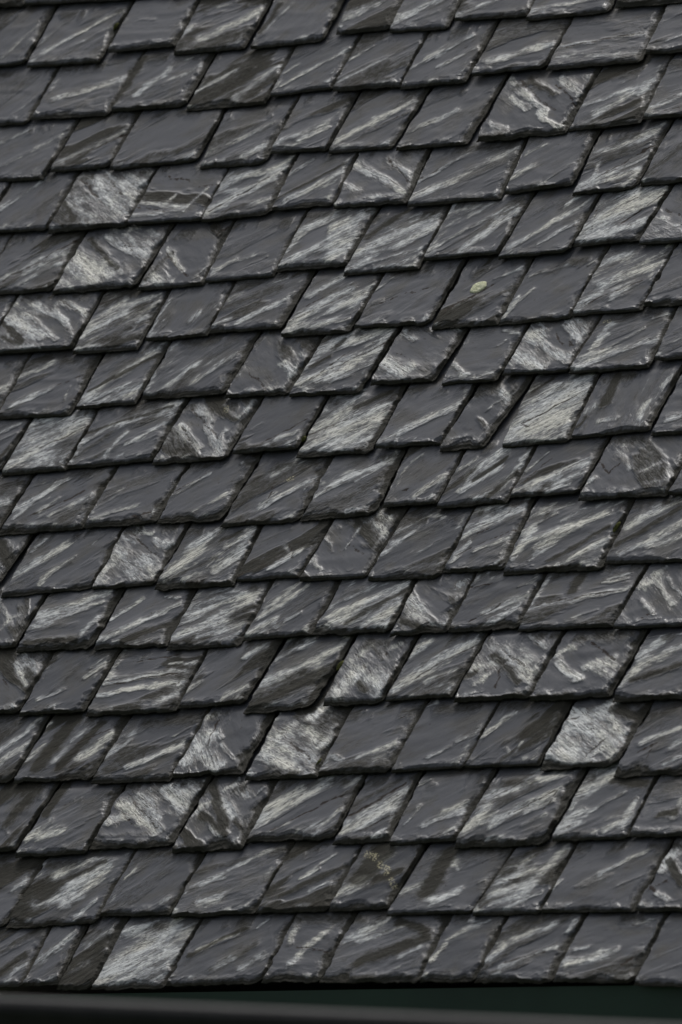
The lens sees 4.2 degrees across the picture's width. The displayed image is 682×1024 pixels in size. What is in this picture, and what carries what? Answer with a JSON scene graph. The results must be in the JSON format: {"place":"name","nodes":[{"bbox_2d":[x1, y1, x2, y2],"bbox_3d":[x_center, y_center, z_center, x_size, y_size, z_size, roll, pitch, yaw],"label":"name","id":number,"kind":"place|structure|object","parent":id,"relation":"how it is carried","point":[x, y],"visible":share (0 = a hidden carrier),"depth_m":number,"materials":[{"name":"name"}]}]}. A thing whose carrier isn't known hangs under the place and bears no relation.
{"place":"outdoors","nodes":[
{"label":"outdoors","id":0,"kind":"place"},
{"label":"ground","id":1,"kind":"structure","parent":0,"visible":0},
{"bbox_2d":[0,1,681,1023],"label":"house","id":2,"kind":"structure","parent":1,"relation":"on","point":[606,1001],"depth_m":20.37,"materials":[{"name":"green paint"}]},
{"bbox_2d":[0,193,88,294],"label":"roof slate","id":3,"kind":"object","parent":2,"relation":"on","point":[33,261],"visible":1,"depth_m":22.99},
{"bbox_2d":[0,295,103,419],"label":"roof slate","id":4,"kind":"object","parent":2,"relation":"on","point":[51,384],"visible":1,"depth_m":22.59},
{"bbox_2d":[0,231,105,354],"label":"roof slate","id":5,"kind":"object","parent":2,"relation":"on","point":[40,321],"visible":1,"depth_m":22.78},
{"bbox_2d":[1,353,105,476],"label":"roof slate","id":6,"kind":"object","parent":2,"relation":"on","point":[45,445],"visible":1,"depth_m":22.43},
{"bbox_2d":[0,465,119,536],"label":"roof slate","id":7,"kind":"object","parent":2,"relation":"on","point":[61,501],"visible":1,"depth_m":22.24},
{"bbox_2d":[1,526,126,597],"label":"roof slate","id":8,"kind":"object","parent":2,"relation":"on","point":[65,561],"visible":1,"depth_m":22.07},
{"bbox_2d":[15,761,126,857],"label":"roof slate","id":9,"kind":"object","parent":2,"relation":"on","point":[74,815],"visible":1,"depth_m":21.36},
{"bbox_2d":[5,789,137,928],"bbox_3d":[-0.567,0.780,21.257,0.266,0.440,0.038,-3,-43,38],"label":"roof slate","id":10,"kind":"object","parent":2,"relation":"on","point":[68,890],"visible":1,"depth_m":21.19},
{"bbox_2d":[16,526,127,652],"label":"roof slate","id":11,"kind":"object","parent":2,"relation":"on","point":[72,620],"visible":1,"depth_m":21.89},
{"bbox_2d":[13,653,132,783],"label":"roof slate","id":12,"kind":"object","parent":2,"relation":"on","point":[73,746],"visible":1,"depth_m":21.55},
{"bbox_2d":[19,588,127,716],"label":"roof slate","id":13,"kind":"object","parent":2,"relation":"on","point":[69,682],"visible":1,"depth_m":21.73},
{"bbox_2d":[27,0,135,67],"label":"roof slate","id":14,"kind":"object","parent":2,"relation":"on","point":[77,33],"visible":1,"depth_m":23.59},
{"bbox_2d":[30,3,146,119],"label":"roof slate","id":15,"kind":"object","parent":2,"relation":"on","point":[84,90],"visible":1,"depth_m":23.40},
{"bbox_2d":[47,114,160,233],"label":"roof slate","id":16,"kind":"object","parent":2,"relation":"on","point":[105,197],"visible":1,"depth_m":23.02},
{"bbox_2d":[52,222,176,294],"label":"roof slate","id":17,"kind":"object","parent":2,"relation":"on","point":[111,258],"visible":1,"depth_m":22.83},
{"bbox_2d":[72,234,172,354],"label":"roof slate","id":18,"kind":"object","parent":2,"relation":"on","point":[122,320],"visible":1,"depth_m":22.63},
{"bbox_2d":[67,354,189,469],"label":"roof slate","id":19,"kind":"object","parent":2,"relation":"on","point":[139,431],"visible":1,"depth_m":22.29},
{"bbox_2d":[84,399,190,528],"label":"roof slate","id":20,"kind":"object","parent":2,"relation":"on","point":[139,493],"visible":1,"depth_m":22.10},
{"bbox_2d":[92,467,191,589],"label":"roof slate","id":21,"kind":"object","parent":2,"relation":"on","point":[141,555],"visible":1,"depth_m":21.93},
{"bbox_2d":[93,523,197,650],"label":"roof slate","id":22,"kind":"object","parent":2,"relation":"on","point":[145,616],"visible":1,"depth_m":21.75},
{"bbox_2d":[85,588,208,716],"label":"roof slate","id":23,"kind":"object","parent":2,"relation":"on","point":[153,679],"visible":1,"depth_m":21.58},
{"bbox_2d":[91,854,206,990],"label":"roof slate","id":24,"kind":"object","parent":2,"relation":"on","point":[147,952],"visible":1,"depth_m":20.89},
{"bbox_2d":[89,774,213,850],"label":"roof slate","id":25,"kind":"object","parent":2,"relation":"on","point":[142,815],"visible":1,"depth_m":21.23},
{"bbox_2d":[91,706,212,784],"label":"roof slate","id":26,"kind":"object","parent":2,"relation":"on","point":[150,747],"visible":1,"depth_m":21.40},
{"bbox_2d":[100,777,214,916],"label":"roof slate","id":27,"kind":"object","parent":2,"relation":"on","point":[154,881],"visible":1,"depth_m":21.05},
{"bbox_2d":[111,3,217,111],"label":"roof slate","id":28,"kind":"object","parent":2,"relation":"on","point":[162,78],"visible":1,"depth_m":23.25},
{"bbox_2d":[110,52,226,170],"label":"roof slate","id":29,"kind":"object","parent":2,"relation":"on","point":[168,136],"visible":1,"depth_m":23.06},
{"bbox_2d":[128,108,229,225],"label":"roof slate","id":30,"kind":"object","parent":2,"relation":"on","point":[184,192],"visible":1,"depth_m":22.87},
{"bbox_2d":[137,218,237,290],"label":"roof slate","id":31,"kind":"object","parent":2,"relation":"on","point":[188,253],"visible":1,"depth_m":22.68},
{"bbox_2d":[141,330,262,399],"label":"roof slate","id":32,"kind":"object","parent":2,"relation":"on","point":[210,364],"visible":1,"depth_m":22.33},
{"bbox_2d":[152,337,264,465],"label":"roof slate","id":33,"kind":"object","parent":2,"relation":"on","point":[209,428],"visible":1,"depth_m":22.14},
{"bbox_2d":[155,463,263,591],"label":"roof slate","id":34,"kind":"object","parent":2,"relation":"on","point":[210,554],"visible":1,"depth_m":21.79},
{"bbox_2d":[156,397,264,523],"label":"roof slate","id":35,"kind":"object","parent":2,"relation":"on","point":[206,491],"visible":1,"depth_m":21.97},
{"bbox_2d":[166,579,275,650],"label":"roof slate","id":36,"kind":"object","parent":2,"relation":"on","point":[218,617],"visible":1,"depth_m":21.61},
{"bbox_2d":[174,0,272,55],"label":"roof slate","id":37,"kind":"object","parent":2,"relation":"on","point":[216,26],"visible":1,"depth_m":23.28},
{"bbox_2d":[172,714,279,853],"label":"roof slate","id":38,"kind":"object","parent":2,"relation":"on","point":[226,814],"visible":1,"depth_m":21.09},
{"bbox_2d":[172,640,286,777],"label":"roof slate","id":39,"kind":"object","parent":2,"relation":"on","point":[227,739],"visible":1,"depth_m":21.27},
{"bbox_2d":[178,638,284,708],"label":"roof slate","id":40,"kind":"object","parent":2,"relation":"on","point":[228,676],"visible":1,"depth_m":21.44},
{"bbox_2d":[166,912,297,986],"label":"roof slate","id":41,"kind":"object","parent":2,"relation":"on","point":[235,949],"visible":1,"depth_m":20.74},
{"bbox_2d":[171,840,295,917],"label":"roof slate","id":42,"kind":"object","parent":2,"relation":"on","point":[231,882],"visible":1,"depth_m":20.91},
{"bbox_2d":[186,0,297,111],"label":"roof slate","id":43,"kind":"object","parent":2,"relation":"on","point":[247,76],"visible":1,"depth_m":23.08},
{"bbox_2d":[199,93,302,169],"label":"roof slate","id":44,"kind":"object","parent":2,"relation":"on","point":[246,136],"visible":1,"depth_m":22.90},
{"bbox_2d":[202,152,299,222],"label":"roof slate","id":45,"kind":"object","parent":2,"relation":"on","point":[247,191],"visible":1,"depth_m":22.73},
{"bbox_2d":[205,207,311,282],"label":"roof slate","id":46,"kind":"object","parent":2,"relation":"on","point":[254,247],"visible":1,"depth_m":22.56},
{"bbox_2d":[209,269,317,333],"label":"roof slate","id":47,"kind":"object","parent":2,"relation":"on","point":[270,303],"visible":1,"depth_m":22.38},
{"bbox_2d":[225,271,325,398],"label":"roof slate","id":48,"kind":"object","parent":2,"relation":"on","point":[275,363],"visible":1,"depth_m":22.18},
{"bbox_2d":[220,396,334,527],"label":"roof slate","id":49,"kind":"object","parent":2,"relation":"on","point":[280,487],"visible":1,"depth_m":21.84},
{"bbox_2d":[237,499,334,581],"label":"roof slate","id":50,"kind":"object","parent":2,"relation":"on","point":[284,550],"visible":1,"depth_m":21.66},
{"bbox_2d":[243,547,341,640],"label":"roof slate","id":51,"kind":"object","parent":2,"relation":"on","point":[293,607],"visible":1,"depth_m":21.49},
{"bbox_2d":[245,643,354,780],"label":"roof slate","id":52,"kind":"object","parent":2,"relation":"on","point":[298,743],"visible":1,"depth_m":21.14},
{"bbox_2d":[243,610,357,714],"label":"roof slate","id":53,"kind":"object","parent":2,"relation":"on","point":[301,671],"visible":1,"depth_m":21.31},
{"bbox_2d":[246,773,367,843],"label":"roof slate","id":54,"kind":"object","parent":2,"relation":"on","point":[314,809],"visible":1,"depth_m":20.95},
{"bbox_2d":[261,908,358,983],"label":"roof slate","id":55,"kind":"object","parent":2,"relation":"on","point":[308,948],"visible":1,"depth_m":20.61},
{"bbox_2d":[256,773,368,913],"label":"roof slate","id":56,"kind":"object","parent":2,"relation":"on","point":[310,876],"visible":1,"depth_m":20.78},
{"bbox_2d":[0,996,655,1023],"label":"gutter","id":57,"kind":"object","parent":2,"relation":"attached to","point":[23,1010],"visible":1,"depth_m":13.73,"materials":[{"name":"metal"}]},
{"bbox_2d":[276,167,381,272],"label":"roof slate","id":58,"kind":"object","parent":2,"relation":"on","point":[327,237],"visible":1,"depth_m":22.42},
{"bbox_2d":[281,211,385,337],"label":"roof slate","id":59,"kind":"object","parent":2,"relation":"on","point":[333,301],"visible":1,"depth_m":22.23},
{"bbox_2d":[289,272,402,396],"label":"roof slate","id":60,"kind":"object","parent":2,"relation":"on","point":[346,363],"visible":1,"depth_m":22.04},
{"bbox_2d":[296,328,409,457],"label":"roof slate","id":61,"kind":"object","parent":2,"relation":"on","point":[357,423],"visible":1,"depth_m":21.87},
{"bbox_2d":[299,389,408,521],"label":"roof slate","id":62,"kind":"object","parent":2,"relation":"on","point":[354,485],"visible":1,"depth_m":21.70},
{"bbox_2d":[300,448,409,581],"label":"roof slate","id":63,"kind":"object","parent":2,"relation":"on","point":[351,548],"visible":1,"depth_m":21.54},
{"bbox_2d":[312,506,417,635],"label":"roof slate","id":64,"kind":"object","parent":2,"relation":"on","point":[363,605],"visible":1,"depth_m":21.35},
{"bbox_2d":[323,581,420,706],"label":"roof slate","id":65,"kind":"object","parent":2,"relation":"on","point":[370,668],"visible":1,"depth_m":21.18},
{"bbox_2d":[318,638,430,776],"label":"roof slate","id":66,"kind":"object","parent":2,"relation":"on","point":[371,739],"visible":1,"depth_m":21.01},
{"bbox_2d":[328,771,427,911],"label":"roof slate","id":67,"kind":"object","parent":2,"relation":"on","point":[378,874],"visible":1,"depth_m":20.66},
{"bbox_2d":[332,769,423,844],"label":"roof slate","id":68,"kind":"object","parent":2,"relation":"on","point":[379,806],"visible":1,"depth_m":20.83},
{"bbox_2d":[328,86,431,153],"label":"roof slate","id":69,"kind":"object","parent":2,"relation":"on","point":[379,119],"visible":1,"depth_m":22.66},
{"bbox_2d":[333,28,430,91],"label":"roof slate","id":70,"kind":"object","parent":2,"relation":"on","point":[380,59],"visible":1,"depth_m":22.82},
{"bbox_2d":[333,86,433,208],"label":"roof slate","id":71,"kind":"object","parent":2,"relation":"on","point":[391,176],"visible":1,"depth_m":22.48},
{"bbox_2d":[319,843,453,983],"bbox_3d":[0.147,0.872,20.544,0.282,0.432,0.039,-3,-43,38],"label":"roof slate","id":72,"kind":"object","parent":2,"relation":"on","point":[377,946],"visible":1,"depth_m":20.47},
{"bbox_2d":[343,151,453,276],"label":"roof slate","id":73,"kind":"object","parent":2,"relation":"on","point":[398,237],"visible":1,"depth_m":22.28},
{"bbox_2d":[354,257,467,328],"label":"roof slate","id":74,"kind":"object","parent":2,"relation":"on","point":[408,298],"visible":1,"depth_m":22.10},
{"bbox_2d":[370,257,469,385],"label":"roof slate","id":75,"kind":"object","parent":2,"relation":"on","point":[419,354],"visible":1,"depth_m":21.91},
{"bbox_2d":[368,450,477,581],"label":"roof slate","id":76,"kind":"object","parent":2,"relation":"on","point":[423,542],"visible":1,"depth_m":21.41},
{"bbox_2d":[375,327,477,448],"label":"roof slate","id":77,"kind":"object","parent":2,"relation":"on","point":[427,414],"visible":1,"depth_m":21.74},
{"bbox_2d":[385,630,490,701],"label":"roof slate","id":78,"kind":"object","parent":2,"relation":"on","point":[437,665],"visible":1,"depth_m":21.07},
{"bbox_2d":[389,767,498,845],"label":"roof slate","id":79,"kind":"object","parent":2,"relation":"on","point":[441,806],"visible":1,"depth_m":20.71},
{"bbox_2d":[391,633,500,773],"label":"roof slate","id":80,"kind":"object","parent":2,"relation":"on","point":[446,733],"visible":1,"depth_m":20.88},
{"bbox_2d":[400,6,500,89],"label":"roof slate","id":81,"kind":"object","parent":2,"relation":"on","point":[451,54],"visible":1,"depth_m":22.70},
{"bbox_2d":[387,773,516,916],"bbox_3d":[0.290,0.726,20.590,0.263,0.432,0.040,-3,-43,38],"label":"roof slate","id":82,"kind":"object","parent":2,"relation":"on","point":[446,878],"visible":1,"depth_m":20.52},
{"bbox_2d":[396,28,510,150],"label":"roof slate","id":83,"kind":"object","parent":2,"relation":"on","point":[452,115],"visible":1,"depth_m":22.52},
{"bbox_2d":[420,912,508,982],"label":"roof slate","id":84,"kind":"object","parent":2,"relation":"on","point":[466,944],"visible":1,"depth_m":20.34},
{"bbox_2d":[407,82,528,206],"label":"roof slate","id":85,"kind":"object","parent":2,"relation":"on","point":[472,170],"visible":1,"depth_m":22.32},
{"bbox_2d":[424,137,537,260],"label":"roof slate","id":86,"kind":"object","parent":2,"relation":"on","point":[477,228],"visible":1,"depth_m":22.14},
{"bbox_2d":[431,204,535,329],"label":"roof slate","id":87,"kind":"object","parent":2,"relation":"on","point":[482,293],"visible":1,"depth_m":21.96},
{"bbox_2d":[436,376,537,508],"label":"roof slate","id":88,"kind":"object","parent":2,"relation":"on","point":[491,471],"visible":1,"depth_m":21.46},
{"bbox_2d":[443,496,538,573],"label":"roof slate","id":89,"kind":"object","parent":2,"relation":"on","point":[491,533],"visible":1,"depth_m":21.30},
{"bbox_2d":[448,497,548,632],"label":"roof slate","id":90,"kind":"object","parent":2,"relation":"on","point":[495,600],"visible":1,"depth_m":21.12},
{"bbox_2d":[453,584,567,702],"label":"roof slate","id":91,"kind":"object","parent":2,"relation":"on","point":[507,664],"visible":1,"depth_m":20.93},
{"bbox_2d":[465,653,573,768],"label":"roof slate","id":92,"kind":"object","parent":2,"relation":"on","point":[519,732],"visible":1,"depth_m":20.75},
{"bbox_2d":[454,706,589,849],"bbox_3d":[0.433,0.579,20.633,0.252,0.432,0.043,-3,-43,38],"label":"roof slate","id":93,"kind":"object","parent":2,"relation":"on","point":[522,806],"visible":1,"depth_m":20.57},
{"bbox_2d":[471,16,573,76],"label":"roof slate","id":94,"kind":"object","parent":2,"relation":"on","point":[518,44],"visible":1,"depth_m":22.56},
{"bbox_2d":[472,772,587,916],"bbox_3d":[0.445,0.721,20.464,0.186,0.431,0.040,-3,-43,38],"label":"roof slate","id":95,"kind":"object","parent":2,"relation":"on","point":[525,880],"visible":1,"depth_m":20.39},
{"bbox_2d":[474,912,588,983],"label":"roof slate","id":96,"kind":"object","parent":2,"relation":"on","point":[530,948],"visible":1,"depth_m":20.22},
{"bbox_2d":[476,42,602,141],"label":"roof slate","id":97,"kind":"object","parent":2,"relation":"on","point":[542,102],"visible":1,"depth_m":22.36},
{"bbox_2d":[498,130,603,259],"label":"roof slate","id":98,"kind":"object","parent":2,"relation":"on","point":[552,221],"visible":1,"depth_m":22.01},
{"bbox_2d":[502,369,601,447],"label":"roof slate","id":99,"kind":"object","parent":2,"relation":"on","point":[551,408],"visible":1,"depth_m":21.51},
{"bbox_2d":[502,314,603,375],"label":"roof slate","id":100,"kind":"object","parent":2,"relation":"on","point":[546,347],"visible":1,"depth_m":21.68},
{"bbox_2d":[505,128,601,194],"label":"roof slate","id":101,"kind":"object","parent":2,"relation":"on","point":[551,162],"visible":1,"depth_m":22.17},
{"bbox_2d":[499,197,611,325],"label":"roof slate","id":102,"kind":"object","parent":2,"relation":"on","point":[551,287],"visible":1,"depth_m":21.84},
{"bbox_2d":[510,373,612,497],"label":"roof slate","id":103,"kind":"object","parent":2,"relation":"on","point":[561,468],"visible":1,"depth_m":21.34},
{"bbox_2d":[503,440,636,575],"bbox_3d":[0.553,-0.016,21.216,0.299,0.431,0.041,-3,-43,38],"label":"roof slate","id":104,"kind":"object","parent":2,"relation":"on","point":[564,533],"visible":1,"depth_m":21.15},
{"bbox_2d":[517,534,650,631],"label":"roof slate","id":105,"kind":"object","parent":2,"relation":"on","point":[580,600],"visible":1,"depth_m":20.97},
{"bbox_2d":[530,627,649,701],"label":"roof slate","id":106,"kind":"object","parent":2,"relation":"on","point":[585,663],"visible":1,"depth_m":20.79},
{"bbox_2d":[540,629,653,770],"bbox_3d":[0.606,0.410,20.685,0.220,0.434,0.038,-3,-43,38],"label":"roof slate","id":107,"kind":"object","parent":2,"relation":"on","point":[598,732],"visible":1,"depth_m":20.62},
{"bbox_2d":[546,0,666,70],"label":"roof slate","id":108,"kind":"object","parent":2,"relation":"on","point":[614,36],"visible":1,"depth_m":22.41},
{"bbox_2d":[552,712,660,841],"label":"roof slate","id":109,"kind":"object","parent":2,"relation":"on","point":[605,804],"visible":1,"depth_m":20.42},
{"bbox_2d":[541,837,675,913],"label":"roof slate","id":110,"kind":"object","parent":2,"relation":"on","point":[605,876],"visible":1,"depth_m":20.26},
{"bbox_2d":[553,842,673,983],"bbox_3d":[0.623,0.853,20.162,0.224,0.432,0.040,-3,-43,38],"label":"roof slate","id":111,"kind":"object","parent":2,"relation":"on","point":[610,948],"visible":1,"depth_m":20.09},
{"bbox_2d":[568,53,675,131],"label":"roof slate","id":112,"kind":"object","parent":2,"relation":"on","point":[620,95],"visible":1,"depth_m":22.22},
{"bbox_2d":[569,277,678,373],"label":"roof slate","id":113,"kind":"object","parent":2,"relation":"on","point":[624,341],"visible":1,"depth_m":21.55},
{"bbox_2d":[572,118,675,195],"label":"roof slate","id":114,"kind":"object","parent":2,"relation":"on","point":[620,158],"visible":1,"depth_m":22.05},
{"bbox_2d":[573,119,675,246],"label":"roof slate","id":115,"kind":"object","parent":2,"relation":"on","point":[623,216],"visible":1,"depth_m":21.88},
{"bbox_2d":[571,205,678,316],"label":"roof slate","id":116,"kind":"object","parent":2,"relation":"on","point":[626,276],"visible":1,"depth_m":21.71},
{"bbox_2d":[571,345,681,438],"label":"roof slate","id":117,"kind":"object","parent":2,"relation":"on","point":[626,401],"visible":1,"depth_m":21.39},
{"bbox_2d":[578,372,681,500],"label":"roof slate","id":118,"kind":"object","parent":2,"relation":"on","point":[637,465],"visible":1,"depth_m":21.20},
{"bbox_2d":[605,474,681,564],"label":"roof slate","id":119,"kind":"object","parent":2,"relation":"on","point":[651,531],"visible":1,"depth_m":21.01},
{"bbox_2d":[613,699,681,778],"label":"roof slate","id":120,"kind":"object","parent":2,"relation":"on","point":[654,748],"visible":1,"depth_m":20.48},
{"bbox_2d":[613,627,681,702],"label":"roof slate","id":121,"kind":"object","parent":2,"relation":"on","point":[654,672],"visible":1,"depth_m":20.66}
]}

